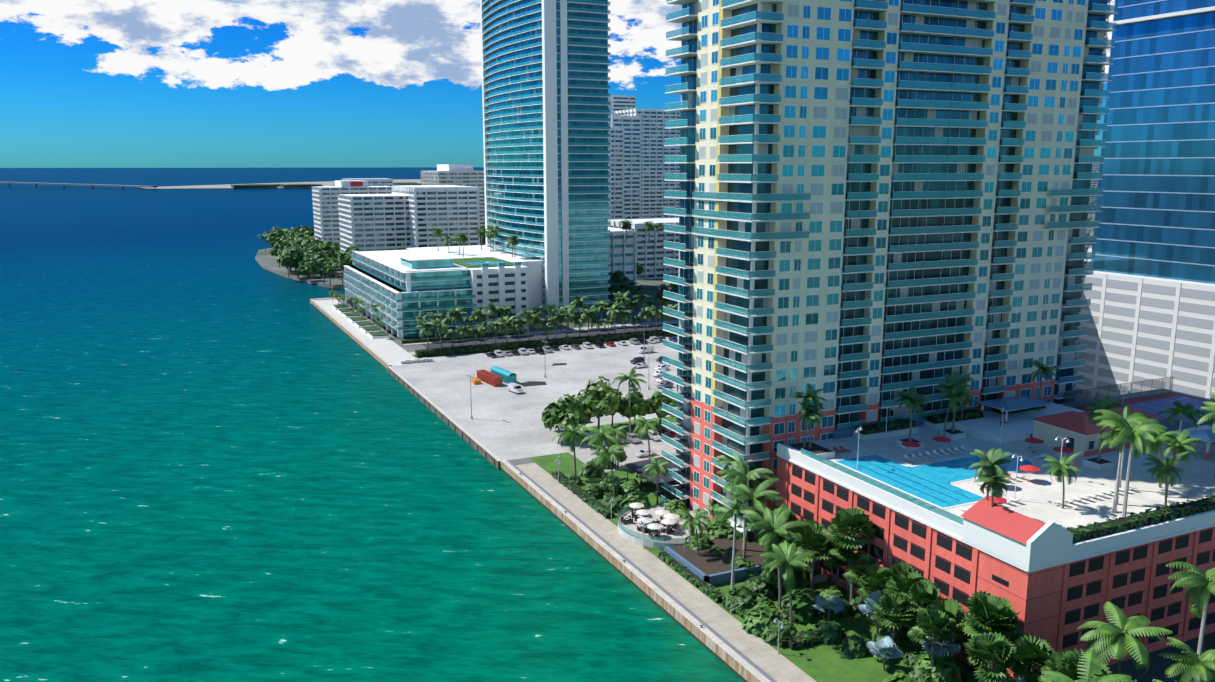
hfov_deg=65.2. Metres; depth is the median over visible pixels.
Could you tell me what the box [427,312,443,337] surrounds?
date palm
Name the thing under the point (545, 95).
jade tower
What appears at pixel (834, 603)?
bismarck palm
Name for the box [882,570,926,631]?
sabal palm
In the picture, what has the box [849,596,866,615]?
shrub
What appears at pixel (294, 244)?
tree
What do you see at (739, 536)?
shrub
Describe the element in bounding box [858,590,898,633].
bismarck palm
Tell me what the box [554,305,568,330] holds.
date palm
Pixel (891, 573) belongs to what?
sabal palm
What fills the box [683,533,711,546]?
shrub
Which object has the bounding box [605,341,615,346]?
car
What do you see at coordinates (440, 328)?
date palm
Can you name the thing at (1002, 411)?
deck lamp
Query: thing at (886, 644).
bismarck palm
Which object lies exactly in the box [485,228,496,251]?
date palm
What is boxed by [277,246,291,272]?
tree
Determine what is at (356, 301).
coco palm
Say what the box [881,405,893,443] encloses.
deck lamp
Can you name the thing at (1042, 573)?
garage
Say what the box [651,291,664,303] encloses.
date palm
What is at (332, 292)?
coco palm
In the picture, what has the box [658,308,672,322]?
date palm
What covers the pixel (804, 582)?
shrub
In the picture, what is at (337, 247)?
tree
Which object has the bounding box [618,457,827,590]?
terrace
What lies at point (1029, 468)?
open red umbrella
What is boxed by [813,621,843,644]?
shrub
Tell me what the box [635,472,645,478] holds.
shrub
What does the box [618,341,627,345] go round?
car
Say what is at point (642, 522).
walk lamp
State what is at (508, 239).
date palm
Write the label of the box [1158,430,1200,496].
coco palm
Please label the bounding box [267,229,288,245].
tree
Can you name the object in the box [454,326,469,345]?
date palm
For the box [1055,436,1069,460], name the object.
deck lamp
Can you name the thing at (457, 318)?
date palm
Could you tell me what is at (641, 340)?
car
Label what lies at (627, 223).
date palm
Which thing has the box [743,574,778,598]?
shrub
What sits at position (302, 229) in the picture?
tree
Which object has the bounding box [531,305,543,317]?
date palm
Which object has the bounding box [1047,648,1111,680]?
sabal palm
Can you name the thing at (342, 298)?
coco palm
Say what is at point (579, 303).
date palm
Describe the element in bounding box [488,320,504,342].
date palm
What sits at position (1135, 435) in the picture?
royal palm
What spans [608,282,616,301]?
date palm
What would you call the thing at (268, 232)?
tree
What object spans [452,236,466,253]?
date palm
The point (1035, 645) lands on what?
sabal palm
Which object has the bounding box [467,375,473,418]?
lot pole
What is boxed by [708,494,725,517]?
tree
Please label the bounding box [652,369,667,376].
car
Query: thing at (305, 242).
tree
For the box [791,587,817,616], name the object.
shrub
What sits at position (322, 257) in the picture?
tree
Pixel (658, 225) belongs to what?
date palm
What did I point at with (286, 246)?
tree
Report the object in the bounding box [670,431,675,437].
car
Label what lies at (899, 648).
shrub
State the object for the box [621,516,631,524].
table set
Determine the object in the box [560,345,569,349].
car
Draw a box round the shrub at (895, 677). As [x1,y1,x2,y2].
[883,672,915,681]
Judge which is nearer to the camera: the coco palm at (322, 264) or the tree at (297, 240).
the coco palm at (322, 264)
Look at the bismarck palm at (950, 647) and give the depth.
116.01 m
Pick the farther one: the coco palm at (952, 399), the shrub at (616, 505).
the shrub at (616, 505)
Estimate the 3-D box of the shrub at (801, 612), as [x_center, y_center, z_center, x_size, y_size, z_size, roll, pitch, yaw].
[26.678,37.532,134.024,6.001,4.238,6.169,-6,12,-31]
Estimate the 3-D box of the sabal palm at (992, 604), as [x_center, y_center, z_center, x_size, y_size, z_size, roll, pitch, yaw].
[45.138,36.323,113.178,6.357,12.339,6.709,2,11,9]
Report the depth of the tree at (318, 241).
591.98 m
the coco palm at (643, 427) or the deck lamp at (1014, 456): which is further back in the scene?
the coco palm at (643, 427)
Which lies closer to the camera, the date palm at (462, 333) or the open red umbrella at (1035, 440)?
the open red umbrella at (1035, 440)
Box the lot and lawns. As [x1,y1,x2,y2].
[391,320,972,681]
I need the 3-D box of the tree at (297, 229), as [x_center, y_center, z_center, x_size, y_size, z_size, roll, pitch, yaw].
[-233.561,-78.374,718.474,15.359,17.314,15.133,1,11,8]
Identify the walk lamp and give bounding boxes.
[555,459,560,482]
[640,521,647,548]
[773,618,784,653]
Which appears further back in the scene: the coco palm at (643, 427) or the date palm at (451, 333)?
the date palm at (451, 333)
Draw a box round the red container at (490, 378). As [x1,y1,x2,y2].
[477,370,501,386]
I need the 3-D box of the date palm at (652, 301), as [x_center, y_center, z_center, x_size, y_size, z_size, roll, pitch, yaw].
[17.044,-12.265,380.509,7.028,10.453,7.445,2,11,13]
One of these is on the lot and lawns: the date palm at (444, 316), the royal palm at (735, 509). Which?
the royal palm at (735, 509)
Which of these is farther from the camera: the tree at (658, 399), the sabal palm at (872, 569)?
the tree at (658, 399)
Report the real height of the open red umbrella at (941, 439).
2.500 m
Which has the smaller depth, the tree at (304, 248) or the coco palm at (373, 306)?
the coco palm at (373, 306)
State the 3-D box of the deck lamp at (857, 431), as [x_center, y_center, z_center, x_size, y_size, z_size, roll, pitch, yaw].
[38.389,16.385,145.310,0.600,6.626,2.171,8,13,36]
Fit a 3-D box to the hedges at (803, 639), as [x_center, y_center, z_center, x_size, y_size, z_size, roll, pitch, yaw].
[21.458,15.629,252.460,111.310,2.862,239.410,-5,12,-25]
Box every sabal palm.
[762,503,795,529]
[766,526,791,545]
[794,519,827,577]
[794,527,836,589]
[823,541,850,589]
[825,507,877,603]
[828,533,863,601]
[843,554,879,604]
[855,564,894,622]
[859,572,889,627]
[871,592,917,641]
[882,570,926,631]
[884,562,917,628]
[900,579,940,644]
[907,609,957,670]
[914,597,966,646]
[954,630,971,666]
[962,590,1016,681]
[964,631,1016,681]
[965,596,1024,668]
[1009,634,1054,681]
[1018,633,1053,674]
[1023,672,1039,681]
[1037,651,1076,681]
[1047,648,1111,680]
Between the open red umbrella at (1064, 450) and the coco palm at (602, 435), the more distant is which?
the coco palm at (602, 435)
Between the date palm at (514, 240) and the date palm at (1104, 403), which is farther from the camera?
the date palm at (514, 240)
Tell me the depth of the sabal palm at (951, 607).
118.84 m
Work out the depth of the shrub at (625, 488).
180.63 m
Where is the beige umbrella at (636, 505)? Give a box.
[629,503,643,508]
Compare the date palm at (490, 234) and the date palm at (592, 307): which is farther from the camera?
the date palm at (490, 234)
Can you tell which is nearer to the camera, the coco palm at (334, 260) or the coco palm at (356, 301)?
the coco palm at (356, 301)
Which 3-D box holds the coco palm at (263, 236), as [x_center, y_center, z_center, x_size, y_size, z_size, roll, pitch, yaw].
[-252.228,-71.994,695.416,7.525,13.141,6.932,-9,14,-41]
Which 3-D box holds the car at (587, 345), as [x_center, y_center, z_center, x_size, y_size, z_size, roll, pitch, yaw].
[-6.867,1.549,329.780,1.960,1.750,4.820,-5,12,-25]
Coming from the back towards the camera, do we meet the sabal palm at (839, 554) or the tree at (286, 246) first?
the tree at (286, 246)
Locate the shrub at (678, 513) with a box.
[674,509,688,517]
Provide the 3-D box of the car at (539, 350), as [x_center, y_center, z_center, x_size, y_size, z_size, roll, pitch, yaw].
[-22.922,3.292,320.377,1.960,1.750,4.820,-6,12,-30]
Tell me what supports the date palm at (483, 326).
on the lot and lawns
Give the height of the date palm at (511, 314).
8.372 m
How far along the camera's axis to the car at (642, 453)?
206.85 m
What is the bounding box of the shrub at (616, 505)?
[607,495,624,513]
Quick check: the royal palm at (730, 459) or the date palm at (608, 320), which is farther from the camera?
the date palm at (608, 320)
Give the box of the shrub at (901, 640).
[891,634,909,650]
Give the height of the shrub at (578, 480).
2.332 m
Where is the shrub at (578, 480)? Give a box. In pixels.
[568,475,582,485]
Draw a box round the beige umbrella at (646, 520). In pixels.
[637,517,652,523]
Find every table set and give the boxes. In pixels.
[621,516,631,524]
[640,480,648,486]
[649,530,659,536]
[654,489,662,495]
[661,525,672,532]
[664,525,674,534]
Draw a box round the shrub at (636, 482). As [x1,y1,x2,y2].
[625,479,640,490]
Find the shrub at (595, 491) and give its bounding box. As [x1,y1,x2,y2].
[584,484,603,498]
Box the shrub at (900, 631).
[890,628,909,637]
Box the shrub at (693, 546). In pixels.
[687,538,708,549]
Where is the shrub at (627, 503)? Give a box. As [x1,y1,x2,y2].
[625,502,640,510]
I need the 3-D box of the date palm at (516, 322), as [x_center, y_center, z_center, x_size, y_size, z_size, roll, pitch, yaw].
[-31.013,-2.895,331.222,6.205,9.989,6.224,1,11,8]
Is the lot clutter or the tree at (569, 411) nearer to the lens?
the tree at (569, 411)
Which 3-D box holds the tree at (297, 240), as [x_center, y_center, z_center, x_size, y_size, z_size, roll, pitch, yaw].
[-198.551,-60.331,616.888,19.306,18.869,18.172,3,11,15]
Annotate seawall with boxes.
[310,297,815,681]
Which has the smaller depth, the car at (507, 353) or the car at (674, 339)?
the car at (507, 353)
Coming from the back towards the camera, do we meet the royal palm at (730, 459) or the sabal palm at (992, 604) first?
the royal palm at (730, 459)
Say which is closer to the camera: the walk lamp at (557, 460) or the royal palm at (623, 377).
the walk lamp at (557, 460)
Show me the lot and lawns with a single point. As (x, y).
(504, 423)
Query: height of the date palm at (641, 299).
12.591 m
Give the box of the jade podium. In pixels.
[332,245,544,338]
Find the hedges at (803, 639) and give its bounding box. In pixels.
[401,329,846,649]
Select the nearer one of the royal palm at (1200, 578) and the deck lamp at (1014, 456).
the royal palm at (1200, 578)
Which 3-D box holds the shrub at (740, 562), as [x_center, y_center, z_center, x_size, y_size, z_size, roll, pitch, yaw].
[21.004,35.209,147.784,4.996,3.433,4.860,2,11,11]
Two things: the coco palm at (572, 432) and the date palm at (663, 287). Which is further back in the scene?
the date palm at (663, 287)
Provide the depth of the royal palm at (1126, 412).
135.82 m
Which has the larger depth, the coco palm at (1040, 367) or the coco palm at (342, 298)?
the coco palm at (342, 298)
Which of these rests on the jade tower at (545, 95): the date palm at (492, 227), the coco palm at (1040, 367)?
the date palm at (492, 227)
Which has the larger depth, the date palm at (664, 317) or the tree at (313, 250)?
the tree at (313, 250)
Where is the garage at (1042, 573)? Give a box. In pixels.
[775,388,1214,679]
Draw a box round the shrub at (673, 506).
[664,499,687,513]
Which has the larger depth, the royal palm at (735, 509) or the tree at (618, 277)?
the tree at (618, 277)
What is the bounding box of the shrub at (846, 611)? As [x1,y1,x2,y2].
[840,600,851,617]
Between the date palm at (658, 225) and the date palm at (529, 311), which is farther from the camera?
the date palm at (658, 225)
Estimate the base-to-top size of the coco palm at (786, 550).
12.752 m
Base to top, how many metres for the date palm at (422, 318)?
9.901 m
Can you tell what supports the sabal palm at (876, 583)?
on the lot and lawns
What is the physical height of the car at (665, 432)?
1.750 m
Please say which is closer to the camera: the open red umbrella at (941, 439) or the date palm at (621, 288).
the open red umbrella at (941, 439)
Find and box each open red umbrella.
[902,441,920,456]
[933,436,950,447]
[984,496,1006,503]
[1020,465,1039,481]
[1025,438,1043,452]
[1054,447,1072,452]
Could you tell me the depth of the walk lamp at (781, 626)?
123.06 m
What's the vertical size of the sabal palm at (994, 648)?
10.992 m
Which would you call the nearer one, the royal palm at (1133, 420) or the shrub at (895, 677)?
the shrub at (895, 677)
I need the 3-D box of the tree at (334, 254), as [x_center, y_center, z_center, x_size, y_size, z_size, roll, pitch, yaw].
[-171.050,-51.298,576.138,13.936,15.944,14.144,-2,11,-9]
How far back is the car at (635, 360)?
303.81 m
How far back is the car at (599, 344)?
330.57 m
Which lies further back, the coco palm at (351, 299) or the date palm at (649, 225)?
the date palm at (649, 225)
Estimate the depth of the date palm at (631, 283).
419.49 m
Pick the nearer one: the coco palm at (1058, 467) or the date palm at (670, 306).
the coco palm at (1058, 467)
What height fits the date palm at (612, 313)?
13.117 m
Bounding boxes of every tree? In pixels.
[265,226,281,236]
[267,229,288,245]
[270,242,283,255]
[276,244,290,256]
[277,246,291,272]
[279,247,314,277]
[280,235,288,242]
[285,234,306,244]
[290,242,301,248]
[291,226,303,236]
[296,226,308,234]
[297,261,318,280]
[301,228,314,237]
[301,238,311,246]
[301,244,315,254]
[303,245,332,272]
[306,238,322,247]
[312,251,331,276]
[318,244,336,269]
[333,243,340,255]
[337,245,360,266]
[480,226,485,243]
[541,394,586,430]
[568,393,591,423]
[576,376,622,430]
[596,397,626,426]
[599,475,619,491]
[607,442,626,466]
[608,270,629,291]
[620,391,652,429]
[636,262,643,274]
[644,391,676,424]
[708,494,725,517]
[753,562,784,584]
[768,538,805,574]
[910,651,965,681]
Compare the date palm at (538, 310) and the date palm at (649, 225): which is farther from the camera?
the date palm at (649, 225)
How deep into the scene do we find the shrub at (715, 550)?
152.51 m
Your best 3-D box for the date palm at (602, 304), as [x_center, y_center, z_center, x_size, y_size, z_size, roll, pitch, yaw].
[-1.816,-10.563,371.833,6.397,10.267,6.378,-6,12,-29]
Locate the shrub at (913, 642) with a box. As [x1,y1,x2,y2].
[905,635,922,646]
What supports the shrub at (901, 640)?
on the lot and lawns
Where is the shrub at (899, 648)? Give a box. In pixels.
[894,642,906,659]
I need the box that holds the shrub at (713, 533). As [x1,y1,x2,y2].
[704,518,731,539]
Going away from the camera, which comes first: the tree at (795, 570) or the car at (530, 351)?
the tree at (795, 570)
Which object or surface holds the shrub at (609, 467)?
on the lot and lawns
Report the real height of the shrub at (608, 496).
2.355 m
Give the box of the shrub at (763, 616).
[740,602,781,636]
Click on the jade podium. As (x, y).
(404, 287)
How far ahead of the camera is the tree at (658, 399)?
229.51 m
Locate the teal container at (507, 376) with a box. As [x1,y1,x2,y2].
[490,366,516,383]
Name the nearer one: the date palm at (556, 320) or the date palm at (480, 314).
the date palm at (556, 320)
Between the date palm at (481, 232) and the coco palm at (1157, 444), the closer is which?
the coco palm at (1157, 444)
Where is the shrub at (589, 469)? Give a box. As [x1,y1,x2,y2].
[579,460,602,477]
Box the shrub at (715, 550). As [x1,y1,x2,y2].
[709,546,724,554]
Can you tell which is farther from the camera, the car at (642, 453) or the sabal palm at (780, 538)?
the car at (642, 453)
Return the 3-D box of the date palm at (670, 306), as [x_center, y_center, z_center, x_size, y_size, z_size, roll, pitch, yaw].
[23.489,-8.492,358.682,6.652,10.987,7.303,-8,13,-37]
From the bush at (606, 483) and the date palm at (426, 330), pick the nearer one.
the bush at (606, 483)
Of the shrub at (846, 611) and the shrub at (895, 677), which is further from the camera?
the shrub at (846, 611)
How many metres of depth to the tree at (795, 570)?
143.10 m
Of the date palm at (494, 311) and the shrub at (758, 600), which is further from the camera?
the date palm at (494, 311)
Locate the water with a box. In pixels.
[0,167,743,681]
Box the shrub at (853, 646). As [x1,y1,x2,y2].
[838,635,868,658]
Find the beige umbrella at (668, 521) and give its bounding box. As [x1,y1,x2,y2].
[661,519,676,524]
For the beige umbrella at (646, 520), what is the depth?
161.50 m
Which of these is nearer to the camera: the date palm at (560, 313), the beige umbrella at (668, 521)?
the beige umbrella at (668, 521)
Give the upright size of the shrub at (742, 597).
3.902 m
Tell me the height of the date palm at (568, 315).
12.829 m
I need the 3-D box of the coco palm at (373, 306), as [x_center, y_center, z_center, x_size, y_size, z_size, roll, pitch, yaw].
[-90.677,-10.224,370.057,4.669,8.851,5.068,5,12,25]
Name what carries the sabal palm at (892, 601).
on the lot and lawns
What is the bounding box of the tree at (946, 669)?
[910,651,965,681]
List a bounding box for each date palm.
[415,314,429,338]
[415,320,434,348]
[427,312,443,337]
[431,228,442,250]
[432,317,450,347]
[439,313,451,336]
[443,235,452,253]
[444,329,459,346]
[446,307,466,335]
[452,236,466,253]
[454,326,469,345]
[456,233,469,256]
[463,315,476,334]
[468,326,483,344]
[472,308,489,322]
[474,228,487,249]
[477,321,491,343]
[483,301,502,332]
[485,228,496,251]
[486,224,500,250]
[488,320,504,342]
[494,305,512,331]
[497,315,514,340]
[506,235,519,256]
[508,235,521,257]
[508,312,520,331]
[512,319,527,340]
[517,309,537,340]
[523,309,535,316]
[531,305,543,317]
[532,316,545,339]
[541,322,554,338]
[543,304,556,330]
[548,313,563,337]
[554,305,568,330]
[557,306,575,336]
[561,304,574,329]
[570,296,587,314]
[572,312,587,335]
[578,308,598,334]
[585,304,599,327]
[590,317,604,334]
[594,300,609,326]
[603,318,614,332]
[605,300,616,325]
[605,303,624,333]
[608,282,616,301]
[613,283,629,309]
[613,291,631,325]
[617,309,631,332]
[620,220,631,242]
[623,285,633,308]
[624,282,637,299]
[625,300,638,324]
[629,315,643,331]
[632,284,646,309]
[632,294,650,323]
[639,307,655,330]
[643,221,654,240]
[644,297,659,322]
[650,305,662,329]
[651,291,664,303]
[652,222,662,239]
[657,284,671,305]
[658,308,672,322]
[661,298,670,304]
[662,304,677,324]
[798,402,825,447]
[893,386,929,440]
[939,372,974,431]
[969,448,1011,499]
[973,469,1012,506]
[1084,396,1125,460]
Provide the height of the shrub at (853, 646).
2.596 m
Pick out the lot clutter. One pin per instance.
(475, 381)
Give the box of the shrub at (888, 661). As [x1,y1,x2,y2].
[873,650,895,664]
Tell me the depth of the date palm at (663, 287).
407.80 m
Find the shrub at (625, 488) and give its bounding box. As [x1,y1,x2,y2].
[618,481,640,495]
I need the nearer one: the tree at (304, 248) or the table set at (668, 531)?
the table set at (668, 531)
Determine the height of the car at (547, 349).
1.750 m
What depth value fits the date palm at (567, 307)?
364.23 m
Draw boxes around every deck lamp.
[855,426,862,468]
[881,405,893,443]
[999,406,1004,445]
[1012,454,1023,498]
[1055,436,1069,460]
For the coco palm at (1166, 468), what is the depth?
126.00 m
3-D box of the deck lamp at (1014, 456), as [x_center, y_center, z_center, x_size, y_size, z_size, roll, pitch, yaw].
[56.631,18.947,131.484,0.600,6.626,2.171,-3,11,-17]
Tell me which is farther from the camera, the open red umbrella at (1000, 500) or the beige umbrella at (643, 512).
the beige umbrella at (643, 512)
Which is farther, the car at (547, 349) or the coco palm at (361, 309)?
the coco palm at (361, 309)
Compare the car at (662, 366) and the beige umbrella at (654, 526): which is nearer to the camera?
the beige umbrella at (654, 526)
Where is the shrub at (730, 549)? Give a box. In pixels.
[726,546,737,553]
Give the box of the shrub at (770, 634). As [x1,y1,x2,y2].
[762,622,791,646]
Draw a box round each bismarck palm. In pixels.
[812,593,845,621]
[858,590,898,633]
[866,636,902,669]
[919,629,961,656]
[1016,676,1024,681]
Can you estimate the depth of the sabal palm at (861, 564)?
133.43 m
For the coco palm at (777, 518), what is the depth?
131.62 m
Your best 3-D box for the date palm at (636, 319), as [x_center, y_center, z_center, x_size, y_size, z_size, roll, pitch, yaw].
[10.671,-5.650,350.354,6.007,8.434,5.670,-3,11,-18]
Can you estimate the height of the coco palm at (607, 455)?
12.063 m
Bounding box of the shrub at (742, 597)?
[722,586,756,613]
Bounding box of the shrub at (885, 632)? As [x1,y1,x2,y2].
[874,626,898,641]
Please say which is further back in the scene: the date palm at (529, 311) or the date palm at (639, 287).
the date palm at (639, 287)
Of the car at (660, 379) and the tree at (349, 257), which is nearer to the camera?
the car at (660, 379)
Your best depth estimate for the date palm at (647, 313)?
351.49 m
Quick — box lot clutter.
[400,358,566,386]
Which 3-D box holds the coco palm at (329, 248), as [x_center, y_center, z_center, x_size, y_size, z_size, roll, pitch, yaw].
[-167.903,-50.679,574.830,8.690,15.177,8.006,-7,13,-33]
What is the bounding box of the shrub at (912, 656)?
[902,644,925,666]
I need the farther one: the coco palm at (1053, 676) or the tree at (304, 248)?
the tree at (304, 248)
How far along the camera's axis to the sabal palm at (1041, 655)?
106.73 m
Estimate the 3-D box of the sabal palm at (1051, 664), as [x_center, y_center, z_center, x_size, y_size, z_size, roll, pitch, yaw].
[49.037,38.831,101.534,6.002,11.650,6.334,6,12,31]
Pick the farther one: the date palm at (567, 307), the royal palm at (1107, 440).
the date palm at (567, 307)
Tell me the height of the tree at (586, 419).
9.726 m
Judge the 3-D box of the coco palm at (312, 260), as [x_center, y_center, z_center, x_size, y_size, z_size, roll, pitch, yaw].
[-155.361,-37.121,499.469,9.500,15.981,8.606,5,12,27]
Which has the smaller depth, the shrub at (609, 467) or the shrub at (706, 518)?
the shrub at (706, 518)
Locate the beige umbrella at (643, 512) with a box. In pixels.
[636,509,650,516]
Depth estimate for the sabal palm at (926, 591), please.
121.44 m
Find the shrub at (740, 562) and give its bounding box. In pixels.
[729,555,753,577]
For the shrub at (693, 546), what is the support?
on the lot and lawns
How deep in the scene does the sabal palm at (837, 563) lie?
139.66 m
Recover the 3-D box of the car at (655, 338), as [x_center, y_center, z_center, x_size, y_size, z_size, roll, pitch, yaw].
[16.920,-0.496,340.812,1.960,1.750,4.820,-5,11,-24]
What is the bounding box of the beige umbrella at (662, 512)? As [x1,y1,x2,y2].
[655,510,670,515]
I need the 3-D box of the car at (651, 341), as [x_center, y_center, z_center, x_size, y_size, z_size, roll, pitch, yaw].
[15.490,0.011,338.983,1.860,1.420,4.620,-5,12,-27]
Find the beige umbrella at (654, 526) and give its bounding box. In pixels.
[647,523,662,536]
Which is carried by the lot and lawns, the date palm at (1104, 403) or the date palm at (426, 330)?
the date palm at (426, 330)
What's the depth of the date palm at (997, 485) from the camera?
117.29 m
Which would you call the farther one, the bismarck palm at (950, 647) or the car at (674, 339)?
the car at (674, 339)
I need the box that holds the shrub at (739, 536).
[724,525,755,541]
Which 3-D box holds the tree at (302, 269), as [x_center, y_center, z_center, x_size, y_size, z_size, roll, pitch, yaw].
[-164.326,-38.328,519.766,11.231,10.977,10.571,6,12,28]
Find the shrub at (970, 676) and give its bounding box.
[964,666,982,681]
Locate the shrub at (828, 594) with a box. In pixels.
[819,588,844,600]
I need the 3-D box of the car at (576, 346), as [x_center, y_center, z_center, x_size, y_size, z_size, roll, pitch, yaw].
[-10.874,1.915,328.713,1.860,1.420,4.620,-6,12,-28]
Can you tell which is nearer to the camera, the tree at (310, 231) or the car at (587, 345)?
the car at (587, 345)
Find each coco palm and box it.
[257,233,268,251]
[272,239,288,266]
[286,232,297,237]
[303,255,320,284]
[315,262,327,284]
[322,260,337,285]
[323,245,335,253]
[327,258,341,278]
[328,290,335,301]
[334,251,351,284]
[338,295,345,308]
[347,296,355,311]
[352,298,363,312]
[356,306,366,320]
[370,304,380,325]
[372,313,381,330]
[374,319,384,336]
[552,424,589,475]
[580,427,618,478]
[590,444,628,497]
[603,425,627,468]
[629,416,660,458]
[642,457,670,504]
[675,503,712,553]
[722,478,783,558]
[743,505,810,609]
[760,539,814,625]
[792,383,827,447]
[933,384,969,436]
[957,389,973,420]
[1025,359,1059,411]
[1040,648,1131,681]
[1042,451,1082,508]
[1077,602,1171,679]
[1141,451,1188,507]
[1145,430,1181,487]
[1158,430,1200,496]
[1158,637,1214,681]
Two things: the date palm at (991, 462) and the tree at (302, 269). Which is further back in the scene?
the tree at (302, 269)
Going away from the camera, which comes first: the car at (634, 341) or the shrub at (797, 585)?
the shrub at (797, 585)
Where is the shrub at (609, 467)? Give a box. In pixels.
[604,459,615,468]
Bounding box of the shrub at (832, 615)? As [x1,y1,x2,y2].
[815,607,841,620]
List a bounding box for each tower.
[480,0,609,320]
[661,0,1117,541]
[1074,0,1214,400]
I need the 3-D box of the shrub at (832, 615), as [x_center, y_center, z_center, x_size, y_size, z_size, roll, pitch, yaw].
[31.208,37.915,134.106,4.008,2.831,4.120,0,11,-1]
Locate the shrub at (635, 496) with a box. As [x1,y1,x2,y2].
[622,490,650,510]
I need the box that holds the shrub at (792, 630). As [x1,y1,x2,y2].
[780,620,797,634]
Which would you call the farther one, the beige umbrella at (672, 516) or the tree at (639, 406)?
the tree at (639, 406)
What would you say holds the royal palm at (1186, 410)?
on the garage at (1042, 573)
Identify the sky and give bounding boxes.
[0,0,1114,167]
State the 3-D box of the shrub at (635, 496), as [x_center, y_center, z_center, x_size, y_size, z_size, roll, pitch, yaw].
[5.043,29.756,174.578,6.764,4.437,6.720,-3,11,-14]
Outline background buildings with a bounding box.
[312,95,1100,294]
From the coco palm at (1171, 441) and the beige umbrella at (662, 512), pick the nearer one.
the coco palm at (1171, 441)
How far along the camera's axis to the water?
188.73 m
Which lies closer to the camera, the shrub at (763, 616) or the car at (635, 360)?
the shrub at (763, 616)
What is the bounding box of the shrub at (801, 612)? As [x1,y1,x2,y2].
[775,589,816,624]
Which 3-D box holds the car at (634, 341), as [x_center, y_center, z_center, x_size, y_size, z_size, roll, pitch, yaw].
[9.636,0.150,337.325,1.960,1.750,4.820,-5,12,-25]
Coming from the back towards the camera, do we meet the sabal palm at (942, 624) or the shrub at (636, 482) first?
the shrub at (636, 482)
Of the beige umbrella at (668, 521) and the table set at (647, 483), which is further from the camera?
the table set at (647, 483)
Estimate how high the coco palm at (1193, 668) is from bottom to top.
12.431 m
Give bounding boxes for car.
[486,352,497,357]
[494,350,503,356]
[502,351,511,355]
[508,382,522,393]
[510,350,519,354]
[518,348,527,354]
[527,349,534,353]
[534,347,544,353]
[542,346,552,352]
[550,345,559,350]
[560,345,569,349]
[571,344,580,348]
[582,342,592,348]
[585,431,604,444]
[594,341,604,347]
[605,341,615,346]
[614,436,627,443]
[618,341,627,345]
[625,432,640,443]
[629,338,639,344]
[630,357,644,363]
[634,363,648,368]
[635,448,656,457]
[638,337,647,343]
[638,345,653,353]
[646,339,655,343]
[646,430,661,440]
[649,336,659,342]
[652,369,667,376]
[654,364,668,370]
[656,377,666,382]
[657,336,665,342]
[657,380,672,388]
[657,429,673,437]
[668,337,677,341]
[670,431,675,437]
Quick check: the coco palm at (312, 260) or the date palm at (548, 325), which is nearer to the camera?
the date palm at (548, 325)
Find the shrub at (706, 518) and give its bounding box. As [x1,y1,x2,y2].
[701,515,710,521]
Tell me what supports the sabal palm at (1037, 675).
on the lot and lawns
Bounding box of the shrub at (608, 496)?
[603,490,618,502]
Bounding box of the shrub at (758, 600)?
[754,596,775,607]
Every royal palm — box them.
[611,366,646,431]
[710,497,760,588]
[714,454,756,480]
[716,453,773,545]
[1094,409,1147,512]
[1096,411,1166,516]
[1097,420,1150,504]
[1102,406,1142,487]
[1156,400,1207,477]
[1166,562,1214,661]
[1195,397,1214,476]
[1197,394,1214,433]
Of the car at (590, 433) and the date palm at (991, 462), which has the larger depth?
the car at (590, 433)
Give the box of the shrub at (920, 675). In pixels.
[909,666,934,681]
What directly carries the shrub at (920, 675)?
on the lot and lawns
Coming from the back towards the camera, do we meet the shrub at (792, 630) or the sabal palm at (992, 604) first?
the shrub at (792, 630)
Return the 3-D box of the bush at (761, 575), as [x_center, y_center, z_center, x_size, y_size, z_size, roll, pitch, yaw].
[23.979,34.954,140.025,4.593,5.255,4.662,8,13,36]
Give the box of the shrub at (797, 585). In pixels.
[782,573,800,592]
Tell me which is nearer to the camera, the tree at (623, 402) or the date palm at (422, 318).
the tree at (623, 402)
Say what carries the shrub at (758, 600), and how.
on the lot and lawns
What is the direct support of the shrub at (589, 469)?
on the lot and lawns
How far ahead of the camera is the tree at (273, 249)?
613.89 m
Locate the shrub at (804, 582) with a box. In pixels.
[795,572,814,589]
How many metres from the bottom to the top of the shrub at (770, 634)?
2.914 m
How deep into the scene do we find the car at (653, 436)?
219.08 m
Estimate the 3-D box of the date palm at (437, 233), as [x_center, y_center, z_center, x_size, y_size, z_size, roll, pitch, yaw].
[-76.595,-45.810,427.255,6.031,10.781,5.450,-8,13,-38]
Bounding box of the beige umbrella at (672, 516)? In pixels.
[664,514,679,526]

